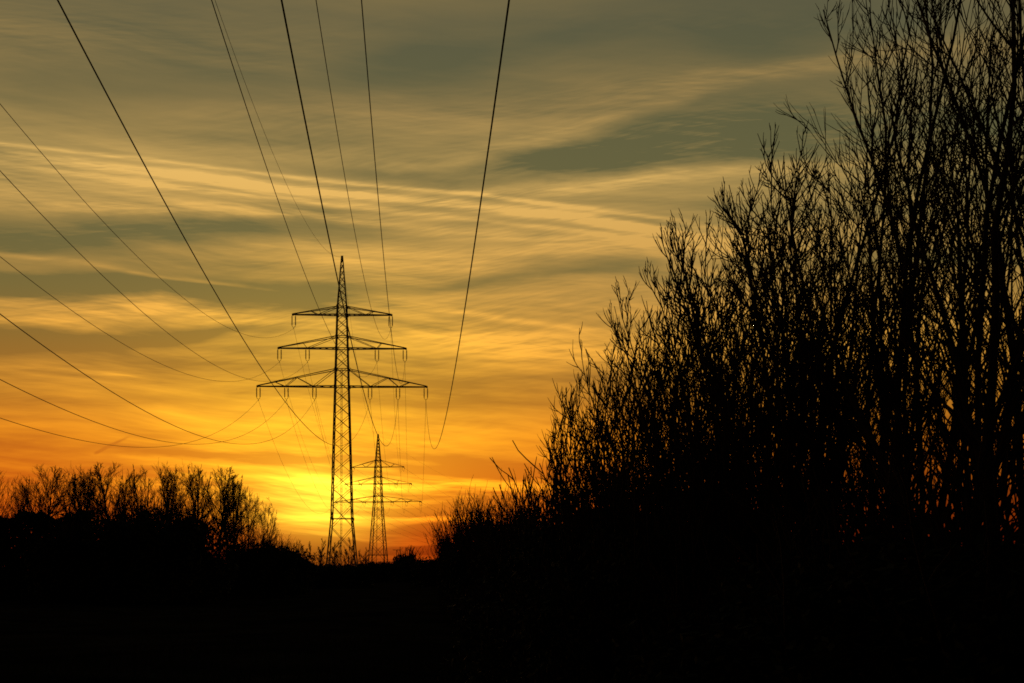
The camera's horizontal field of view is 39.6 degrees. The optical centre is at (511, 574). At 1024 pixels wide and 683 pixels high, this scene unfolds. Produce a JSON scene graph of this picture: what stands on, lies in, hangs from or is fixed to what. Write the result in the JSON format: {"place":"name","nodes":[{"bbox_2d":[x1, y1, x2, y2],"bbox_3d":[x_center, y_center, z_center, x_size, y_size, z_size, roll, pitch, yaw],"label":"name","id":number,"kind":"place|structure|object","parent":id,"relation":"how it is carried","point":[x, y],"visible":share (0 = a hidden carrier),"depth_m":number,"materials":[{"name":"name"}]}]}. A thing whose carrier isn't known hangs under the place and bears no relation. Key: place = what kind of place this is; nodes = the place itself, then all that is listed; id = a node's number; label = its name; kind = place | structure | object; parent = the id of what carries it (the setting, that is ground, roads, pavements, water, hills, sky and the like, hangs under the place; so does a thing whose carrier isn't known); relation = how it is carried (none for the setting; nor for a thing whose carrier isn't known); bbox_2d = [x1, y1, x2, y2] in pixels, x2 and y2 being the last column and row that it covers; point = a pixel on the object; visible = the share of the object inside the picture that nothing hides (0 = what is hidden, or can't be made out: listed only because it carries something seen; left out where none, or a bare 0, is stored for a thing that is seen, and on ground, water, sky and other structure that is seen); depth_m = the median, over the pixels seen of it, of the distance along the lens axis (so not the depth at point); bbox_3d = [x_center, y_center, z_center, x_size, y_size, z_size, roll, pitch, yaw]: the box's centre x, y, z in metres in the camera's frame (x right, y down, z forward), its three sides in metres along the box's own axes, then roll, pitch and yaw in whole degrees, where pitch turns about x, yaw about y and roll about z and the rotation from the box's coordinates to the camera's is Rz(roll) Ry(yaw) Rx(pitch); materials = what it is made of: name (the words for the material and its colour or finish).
{"place":"outdoors","nodes":[
{"label":"outdoors","id":0,"kind":"place"},
{"bbox_2d":[0,629,539,682],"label":"grass","id":1,"kind":"structure","parent":0,"point":[223,643],"depth_m":26.40,"materials":[{"name":"black plant"}]},
{"bbox_2d":[0,582,541,682],"bbox_3d":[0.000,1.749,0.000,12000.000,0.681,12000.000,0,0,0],"label":"ground","id":2,"kind":"structure","parent":0,"point":[408,609],"depth_m":43.38,"materials":[{"name":"soil"}]},
{"bbox_2d":[0,471,18,517],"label":"bare tree","id":3,"kind":"object","parent":2,"relation":"on","point":[3,506],"visible":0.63,"depth_m":125.49,"materials":[{"name":"black plant"}]},
{"bbox_2d":[3,479,31,516],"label":"bare tree","id":4,"kind":"object","parent":2,"relation":"on","point":[17,496],"visible":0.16,"depth_m":138.24,"materials":[{"name":"black plant"}]},
{"bbox_2d":[4,473,47,518],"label":"bare tree","id":5,"kind":"object","parent":2,"relation":"on","point":[36,487],"visible":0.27,"depth_m":131.56,"materials":[{"name":"black plant"}]},
{"bbox_2d":[12,465,76,516],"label":"bare tree","id":6,"kind":"object","parent":2,"relation":"on","point":[51,506],"visible":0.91,"depth_m":124.30,"materials":[{"name":"black plant"}]},
{"bbox_2d":[0,509,97,599],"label":"hedge","id":7,"kind":"object","parent":2,"relation":"on","point":[15,530],"visible":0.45,"depth_m":95.38,"materials":[{"name":"black plant"}]},
{"bbox_2d":[43,474,85,518],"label":"bare tree","id":8,"kind":"object","parent":2,"relation":"on","point":[55,516],"visible":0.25,"depth_m":130.50,"materials":[{"name":"black plant"}]},
{"bbox_2d":[18,510,116,603],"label":"bush","id":9,"kind":"object","parent":2,"relation":"on","point":[63,579],"visible":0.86,"depth_m":86.87,"materials":[{"name":"black plant"}]},
{"bbox_2d":[55,465,99,522],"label":"bare tree","id":10,"kind":"object","parent":2,"relation":"on","point":[82,492],"visible":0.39,"depth_m":125.51,"materials":[{"name":"black plant"}]},
{"bbox_2d":[61,473,103,516],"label":"bare tree","id":11,"kind":"object","parent":2,"relation":"on","point":[79,493],"visible":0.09,"depth_m":137.96,"materials":[{"name":"black plant"}]},
{"bbox_2d":[68,469,112,517],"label":"bare tree","id":12,"kind":"object","parent":2,"relation":"on","point":[87,490],"visible":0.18,"depth_m":129.83,"materials":[{"name":"black plant"}]},
{"bbox_2d":[59,495,137,600],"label":"bush","id":13,"kind":"object","parent":2,"relation":"on","point":[87,515],"visible":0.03,"depth_m":90.93,"materials":[{"name":"black plant"}]},
{"bbox_2d":[81,462,146,518],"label":"bare tree","id":14,"kind":"object","parent":2,"relation":"on","point":[93,480],"visible":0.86,"depth_m":123.37,"materials":[{"name":"black plant"}]},
{"bbox_2d":[100,469,146,518],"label":"bare tree","id":15,"kind":"object","parent":2,"relation":"on","point":[129,478],"visible":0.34,"depth_m":127.19,"materials":[{"name":"black plant"}]},
{"bbox_2d":[79,486,208,604],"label":"bush","id":16,"kind":"object","parent":2,"relation":"on","point":[136,559],"visible":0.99,"depth_m":86.75,"materials":[{"name":"black plant"}]},
{"bbox_2d":[129,465,165,519],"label":"bare tree","id":17,"kind":"object","parent":2,"relation":"on","point":[144,483],"visible":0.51,"depth_m":129.93,"materials":[{"name":"black plant"}]},
{"bbox_2d":[149,461,188,525],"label":"bare tree","id":18,"kind":"object","parent":2,"relation":"on","point":[163,484],"visible":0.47,"depth_m":125.89,"materials":[{"name":"black plant"}]},
{"bbox_2d":[153,469,187,513],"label":"bare tree","id":19,"kind":"object","parent":2,"relation":"on","point":[168,489],"visible":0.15,"depth_m":138.34,"materials":[{"name":"black plant"}]},
{"bbox_2d":[112,491,239,603],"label":"bush","id":20,"kind":"object","parent":2,"relation":"on","point":[206,553],"visible":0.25,"depth_m":91.61,"materials":[{"name":"black plant"}]},
{"bbox_2d":[162,462,219,527],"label":"bare tree","id":21,"kind":"object","parent":2,"relation":"on","point":[192,489],"visible":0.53,"depth_m":121.67,"materials":[{"name":"black plant"}]},
{"bbox_2d":[183,467,222,542],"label":"bare tree","id":22,"kind":"object","parent":2,"relation":"on","point":[192,475],"visible":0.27,"depth_m":125.33,"materials":[{"name":"black plant"}]},
{"bbox_2d":[191,466,250,547],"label":"bare tree","id":23,"kind":"object","parent":2,"relation":"on","point":[231,508],"visible":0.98,"depth_m":117.67,"materials":[{"name":"black plant"}]},
{"bbox_2d":[215,475,244,542],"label":"bare tree","id":24,"kind":"object","parent":2,"relation":"on","point":[240,488],"visible":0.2,"depth_m":139.21,"materials":[{"name":"black plant"}]},
{"bbox_2d":[217,481,248,560],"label":"bare tree","id":25,"kind":"object","parent":2,"relation":"on","point":[232,521],"visible":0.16,"depth_m":123.32,"materials":[{"name":"black plant"}]},
{"bbox_2d":[212,529,279,597],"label":"bush","id":26,"kind":"object","parent":2,"relation":"on","point":[252,570],"visible":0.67,"depth_m":107.10,"materials":[{"name":"black plant"}]},
{"bbox_2d":[228,485,274,547],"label":"bare tree","id":27,"kind":"object","parent":2,"relation":"on","point":[255,507],"visible":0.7,"depth_m":120.30,"materials":[{"name":"black plant"}]},
{"bbox_2d":[245,502,279,544],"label":"bare tree","id":28,"kind":"object","parent":2,"relation":"on","point":[272,524],"visible":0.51,"depth_m":123.79,"materials":[{"name":"black plant"}]},
{"bbox_2d":[242,525,301,597],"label":"bush","id":29,"kind":"object","parent":2,"relation":"on","point":[282,579],"visible":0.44,"depth_m":109.37,"materials":[{"name":"black plant"}]},
{"bbox_2d":[262,533,316,595],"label":"bush","id":30,"kind":"object","parent":2,"relation":"on","point":[302,573],"visible":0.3,"depth_m":113.62,"materials":[{"name":"black plant"}]},
{"bbox_2d":[296,541,307,558],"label":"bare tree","id":31,"kind":"object","parent":2,"relation":"on","point":[302,547],"visible":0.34,"depth_m":309.34,"materials":[{"name":"black plant"}]},
{"bbox_2d":[305,539,325,565],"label":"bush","id":32,"kind":"object","parent":2,"relation":"on","point":[321,555],"visible":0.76,"depth_m":299.08,"materials":[{"name":"black plant"}]},
{"bbox_2d":[309,560,336,582],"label":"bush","id":33,"kind":"object","parent":2,"relation":"on","point":[320,566],"visible":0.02,"depth_m":199.32,"materials":[{"name":"black plant"}]},
{"bbox_2d":[328,543,338,566],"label":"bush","id":34,"kind":"object","parent":2,"relation":"on","point":[335,556],"visible":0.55,"depth_m":319.83,"materials":[{"name":"black plant"}]},
{"bbox_2d":[256,256,427,587],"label":"power pylon","id":35,"kind":"object","parent":2,"relation":"on","point":[335,385],"visible":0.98,"depth_m":198.67,"materials":[{"name":"metal"}]},
{"bbox_2d":[0,314,422,532],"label":"power cable","id":36,"kind":"object","parent":35,"relation":"hanging from","point":[144,410],"visible":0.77,"depth_m":69.70,"materials":[{"name":"metal"}]},
{"bbox_2d":[1,257,423,523],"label":"power cable","id":37,"kind":"object","parent":35,"relation":"hanging from","point":[140,353],"visible":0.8,"depth_m":91.07,"materials":[{"name":"metal"}]},
{"bbox_2d":[0,104,431,509],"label":"power cable","id":38,"kind":"object","parent":35,"relation":"hanging from","point":[136,255],"visible":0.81,"depth_m":82.62,"materials":[{"name":"metal"}]},
{"bbox_2d":[1,403,431,544],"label":"power cable","id":39,"kind":"object","parent":35,"relation":"hanging from","point":[172,445],"visible":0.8,"depth_m":123.75,"materials":[{"name":"metal"}]},
{"bbox_2d":[0,171,433,522],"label":"power cable","id":40,"kind":"object","parent":35,"relation":"hanging from","point":[129,300],"visible":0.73,"depth_m":72.19,"materials":[{"name":"metal"}]},
{"bbox_2d":[0,379,433,541],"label":"power cable","id":41,"kind":"object","parent":35,"relation":"hanging from","point":[154,439],"visible":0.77,"depth_m":89.96,"materials":[{"name":"metal"}]},
{"bbox_2d":[57,0,443,530],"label":"power cable","id":42,"kind":"object","parent":35,"relation":"hanging from","point":[171,213],"visible":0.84,"depth_m":34.79,"materials":[{"name":"metal"}]},
{"bbox_2d":[211,0,436,508],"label":"power cable","id":43,"kind":"object","parent":35,"relation":"hanging from","point":[274,189],"visible":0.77,"depth_m":52.92,"materials":[{"name":"metal"}]},
{"bbox_2d":[281,0,435,519],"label":"power cable","id":44,"kind":"object","parent":35,"relation":"hanging from","point":[321,201],"visible":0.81,"depth_m":33.63,"materials":[{"name":"metal"}]},
{"bbox_2d":[215,1,511,499],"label":"power cable","id":45,"kind":"object","parent":35,"relation":"attached to","point":[289,190],"visible":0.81,"depth_m":101.12,"materials":[{"name":"metal"}]},
{"bbox_2d":[316,0,488,514],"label":"power cable","id":46,"kind":"object","parent":35,"relation":"hanging from","point":[345,181],"visible":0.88,"depth_m":63.90,"materials":[{"name":"metal"}]},
{"bbox_2d":[361,0,467,517],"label":"power cable","id":47,"kind":"object","parent":35,"relation":"hanging from","point":[377,190],"visible":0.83,"depth_m":50.02,"materials":[{"name":"metal"}]},
{"bbox_2d":[419,0,509,517],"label":"power cable","id":48,"kind":"object","parent":35,"relation":"hanging from","point":[508,4],"visible":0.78,"depth_m":32.99,"materials":[{"name":"metal"}]},
{"bbox_2d":[333,537,355,565],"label":"bush","id":49,"kind":"object","parent":2,"relation":"on","point":[345,558],"visible":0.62,"depth_m":309.58,"materials":[{"name":"black plant"}]},
{"bbox_2d":[358,550,369,564],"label":"bare tree","id":50,"kind":"object","parent":2,"relation":"on","point":[366,558],"visible":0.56,"depth_m":329.42,"materials":[{"name":"black plant"}]},
{"bbox_2d":[351,559,396,582],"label":"bush","id":51,"kind":"object","parent":2,"relation":"on","point":[379,569],"visible":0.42,"depth_m":299.10,"materials":[{"name":"black plant"}]},
{"bbox_2d":[335,434,421,561],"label":"power pylon","id":52,"kind":"object","parent":2,"relation":"on","point":[375,481],"visible":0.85,"depth_m":387.55,"materials":[{"name":"metal"}]},
{"bbox_2d":[385,559,412,581],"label":"bush","id":53,"kind":"object","parent":2,"relation":"on","point":[397,561],"visible":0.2,"depth_m":327.70,"materials":[{"name":"black plant"}]},
{"bbox_2d":[392,546,422,561],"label":"bush","id":54,"kind":"object","parent":2,"relation":"on","point":[402,557],"visible":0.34,"depth_m":343.96,"materials":[{"name":"black plant"}]},
{"bbox_2d":[400,556,424,581],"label":"bush","id":55,"kind":"object","parent":2,"relation":"on","point":[409,567],"visible":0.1,"depth_m":328.01,"materials":[{"name":"black plant"}]},
{"bbox_2d":[422,496,474,613],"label":"bush","id":56,"kind":"object","parent":2,"relation":"on","point":[440,591],"visible":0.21,"depth_m":61.64,"materials":[{"name":"black plant"}]},
{"bbox_2d":[423,477,506,618],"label":"bush","id":57,"kind":"object","parent":2,"relation":"on","point":[445,558],"visible":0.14,"depth_m":55.97,"materials":[{"name":"black plant"}]},
{"bbox_2d":[434,469,542,624],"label":"bush","id":58,"kind":"object","parent":2,"relation":"on","point":[460,565],"visible":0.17,"depth_m":47.92,"materials":[{"name":"black plant"}]},
{"bbox_2d":[455,469,540,633],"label":"bush","id":59,"kind":"object","parent":2,"relation":"on","point":[494,533],"visible":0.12,"depth_m":39.69,"materials":[{"name":"black plant"}]},
{"bbox_2d":[470,455,575,648],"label":"bush","id":60,"kind":"object","parent":2,"relation":"on","point":[521,521],"visible":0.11,"depth_m":31.99,"materials":[{"name":"black plant"}]},
{"bbox_2d":[436,433,662,682],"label":"bush","id":61,"kind":"object","parent":2,"relation":"on","point":[479,612],"visible":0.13,"depth_m":14.23,"materials":[{"name":"black plant"}]},
{"bbox_2d":[502,377,638,615],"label":"bare shrub","id":62,"kind":"object","parent":2,"relation":"on","point":[543,499],"visible":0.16,"depth_m":14.48,"materials":[{"name":"black plant"}]},
{"bbox_2d":[502,448,640,605],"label":"bush","id":63,"kind":"object","parent":2,"relation":"on","point":[536,515],"visible":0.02,"depth_m":24.95,"materials":[{"name":"black plant"}]},
{"bbox_2d":[511,308,674,634],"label":"bare shrub","id":64,"kind":"object","parent":2,"relation":"on","point":[571,418],"visible":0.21,"depth_m":13.79,"materials":[{"name":"black plant"}]},
{"bbox_2d":[467,412,735,682],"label":"bush","id":65,"kind":"object","parent":2,"relation":"on","point":[527,549],"visible":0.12,"depth_m":13.50,"materials":[{"name":"black plant"}]},
{"bbox_2d":[539,376,692,525],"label":"bare shrub","id":66,"kind":"object","parent":2,"relation":"on","point":[555,423],"visible":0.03,"depth_m":16.57,"materials":[{"name":"black plant"}]},
{"bbox_2d":[481,405,771,682],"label":"bush","id":67,"kind":"object","parent":2,"relation":"on","point":[571,661],"visible":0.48,"depth_m":12.13,"materials":[{"name":"black plant"}]},
{"bbox_2d":[563,295,696,548],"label":"bare shrub","id":68,"kind":"object","parent":2,"relation":"on","point":[615,393],"visible":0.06,"depth_m":15.56,"materials":[{"name":"black plant"}]},
{"bbox_2d":[555,339,712,532],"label":"bare shrub","id":69,"kind":"object","parent":2,"relation":"on","point":[603,419],"visible":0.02,"depth_m":16.02,"materials":[{"name":"black plant"}]},
{"bbox_2d":[516,439,771,682],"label":"bush","id":70,"kind":"object","parent":2,"relation":"on","point":[646,554],"visible":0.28,"depth_m":11.90,"materials":[{"name":"black plant"}]},
{"bbox_2d":[543,256,756,638],"bbox_3d":[1.182,-0.519,13.032,2.339,4.653,1.822,0,0,25],"label":"bare shrub","id":71,"kind":"object","parent":2,"relation":"on","point":[636,415],"visible":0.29,"depth_m":12.94,"materials":[{"name":"black plant"}]},
{"bbox_2d":[553,286,762,615],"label":"bare shrub","id":72,"kind":"object","parent":2,"relation":"on","point":[599,488],"visible":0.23,"depth_m":13.19,"materials":[{"name":"black plant"}]},
{"bbox_2d":[589,211,783,520],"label":"bare shrub","id":73,"kind":"object","parent":2,"relation":"on","point":[664,334],"visible":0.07,"depth_m":14.57,"materials":[{"name":"black plant"}]},
{"bbox_2d":[593,256,787,596],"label":"bare shrub","id":74,"kind":"object","parent":2,"relation":"on","point":[656,452],"visible":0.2,"depth_m":12.44,"materials":[{"name":"black plant"}]},
{"bbox_2d":[626,214,810,600],"bbox_3d":[1.859,-0.697,12.533,1.504,4.983,2.298,0,0,11],"label":"bare shrub","id":75,"kind":"object","parent":2,"relation":"on","point":[693,428],"visible":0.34,"depth_m":12.10,"materials":[{"name":"black plant"}]},
{"bbox_2d":[601,143,845,634],"bbox_3d":[1.654,-0.788,11.967,2.622,5.217,2.043,0,0,44],"label":"bare shrub","id":76,"kind":"object","parent":2,"relation":"on","point":[733,437],"visible":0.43,"depth_m":11.67,"materials":[{"name":"black plant"}]},
{"bbox_2d":[611,210,877,538],"bbox_3d":[2.387,-1.001,14.879,2.590,5.616,1.694,0,0,-24],"label":"bare shrub","id":77,"kind":"object","parent":2,"relation":"on","point":[704,269],"visible":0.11,"depth_m":14.71,"materials":[{"name":"black plant"}]},
{"bbox_2d":[656,171,877,531],"bbox_3d":[2.707,-1.167,14.790,1.798,5.961,2.749,0,0,27],"label":"bare shrub","id":78,"kind":"object","parent":2,"relation":"on","point":[748,247],"visible":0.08,"depth_m":14.20,"materials":[{"name":"black plant"}]},
{"bbox_2d":[646,154,917,596],"bbox_3d":[2.321,-0.828,11.959,1.586,5.257,2.425,0,0,38],"label":"bare shrub","id":79,"kind":"object","parent":2,"relation":"on","point":[787,295],"visible":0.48,"depth_m":11.64,"materials":[{"name":"black plant"}]},
{"bbox_2d":[544,472,1023,682],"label":"bush","id":80,"kind":"object","parent":2,"relation":"on","point":[766,585],"visible":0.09,"depth_m":10.51,"materials":[{"name":"black plant"}]},
{"bbox_2d":[598,429,1023,682],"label":"bush","id":81,"kind":"object","parent":2,"relation":"on","point":[1014,451],"visible":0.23,"depth_m":9.89,"materials":[{"name":"black plant"}]},
{"bbox_2d":[610,466,1021,682],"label":"bush","id":82,"kind":"object","parent":2,"relation":"on","point":[667,661],"visible":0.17,"depth_m":10.58,"materials":[{"name":"black plant"}]},
{"bbox_2d":[700,115,932,601],"bbox_3d":[2.614,-0.959,11.808,1.668,5.528,2.550,0,0,21],"label":"bare shrub","id":83,"kind":"object","parent":2,"relation":"on","point":[823,422],"visible":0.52,"depth_m":11.44,"materials":[{"name":"black plant"}]},
{"bbox_2d":[666,123,978,546],"bbox_3d":[3.069,-1.335,14.351,2.911,6.311,1.904,0,0,-18],"label":"bare shrub","id":84,"kind":"object","parent":2,"relation":"on","point":[806,242],"visible":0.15,"depth_m":14.21,"materials":[{"name":"black plant"}]},
{"bbox_2d":[651,437,1023,682],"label":"bush","id":85,"kind":"object","parent":2,"relation":"on","point":[944,668],"visible":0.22,"depth_m":9.72,"materials":[{"name":"black plant"}]},
{"bbox_2d":[705,0,973,596],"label":"bare tree","id":86,"kind":"object","parent":2,"relation":"on","point":[866,234],"visible":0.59,"depth_m":11.59,"materials":[{"name":"black plant"}]},
{"bbox_2d":[672,390,1023,682],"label":"bush","id":87,"kind":"object","parent":2,"relation":"on","point":[942,550],"visible":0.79,"depth_m":9.44,"materials":[{"name":"black plant"}]},
{"bbox_2d":[735,0,1023,549],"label":"bare tree","id":88,"kind":"object","parent":2,"relation":"on","point":[898,377],"visible":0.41,"depth_m":11.59,"materials":[{"name":"black plant"}]},
{"bbox_2d":[740,0,1023,539],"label":"bare tree","id":89,"kind":"object","parent":2,"relation":"on","point":[1000,38],"visible":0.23,"depth_m":14.80,"materials":[{"name":"black plant"}]},
{"bbox_2d":[755,0,1023,559],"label":"bare tree","id":90,"kind":"object","parent":2,"relation":"on","point":[939,506],"visible":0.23,"depth_m":12.67,"materials":[{"name":"black plant"}]},
{"bbox_2d":[775,0,1020,545],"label":"bare tree","id":91,"kind":"object","parent":2,"relation":"on","point":[842,76],"visible":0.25,"depth_m":16.85,"materials":[{"name":"black plant"}]},
{"bbox_2d":[781,0,1023,646],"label":"bare tree","id":92,"kind":"object","parent":2,"relation":"on","point":[990,461],"visible":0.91,"depth_m":10.57,"materials":[{"name":"black plant"}]},
{"bbox_2d":[805,0,1023,533],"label":"bare tree","id":93,"kind":"object","parent":2,"relation":"on","point":[986,213],"visible":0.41,"depth_m":11.65,"materials":[{"name":"black plant"}]},
{"bbox_2d":[840,0,1023,543],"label":"bare tree","id":94,"kind":"object","parent":2,"relation":"on","point":[1019,457],"visible":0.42,"depth_m":12.04,"materials":[{"name":"black plant"}]},
{"bbox_2d":[868,0,1023,525],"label":"bare tree","id":95,"kind":"object","parent":2,"relation":"on","point":[1004,339],"visible":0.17,"depth_m":14.33,"materials":[{"name":"black plant"}]},
{"bbox_2d":[0,0,1023,565],"label":"sky","id":96,"kind":"structure","parent":0,"point":[612,117],"materials":[{"name":"orange"}]}
]}

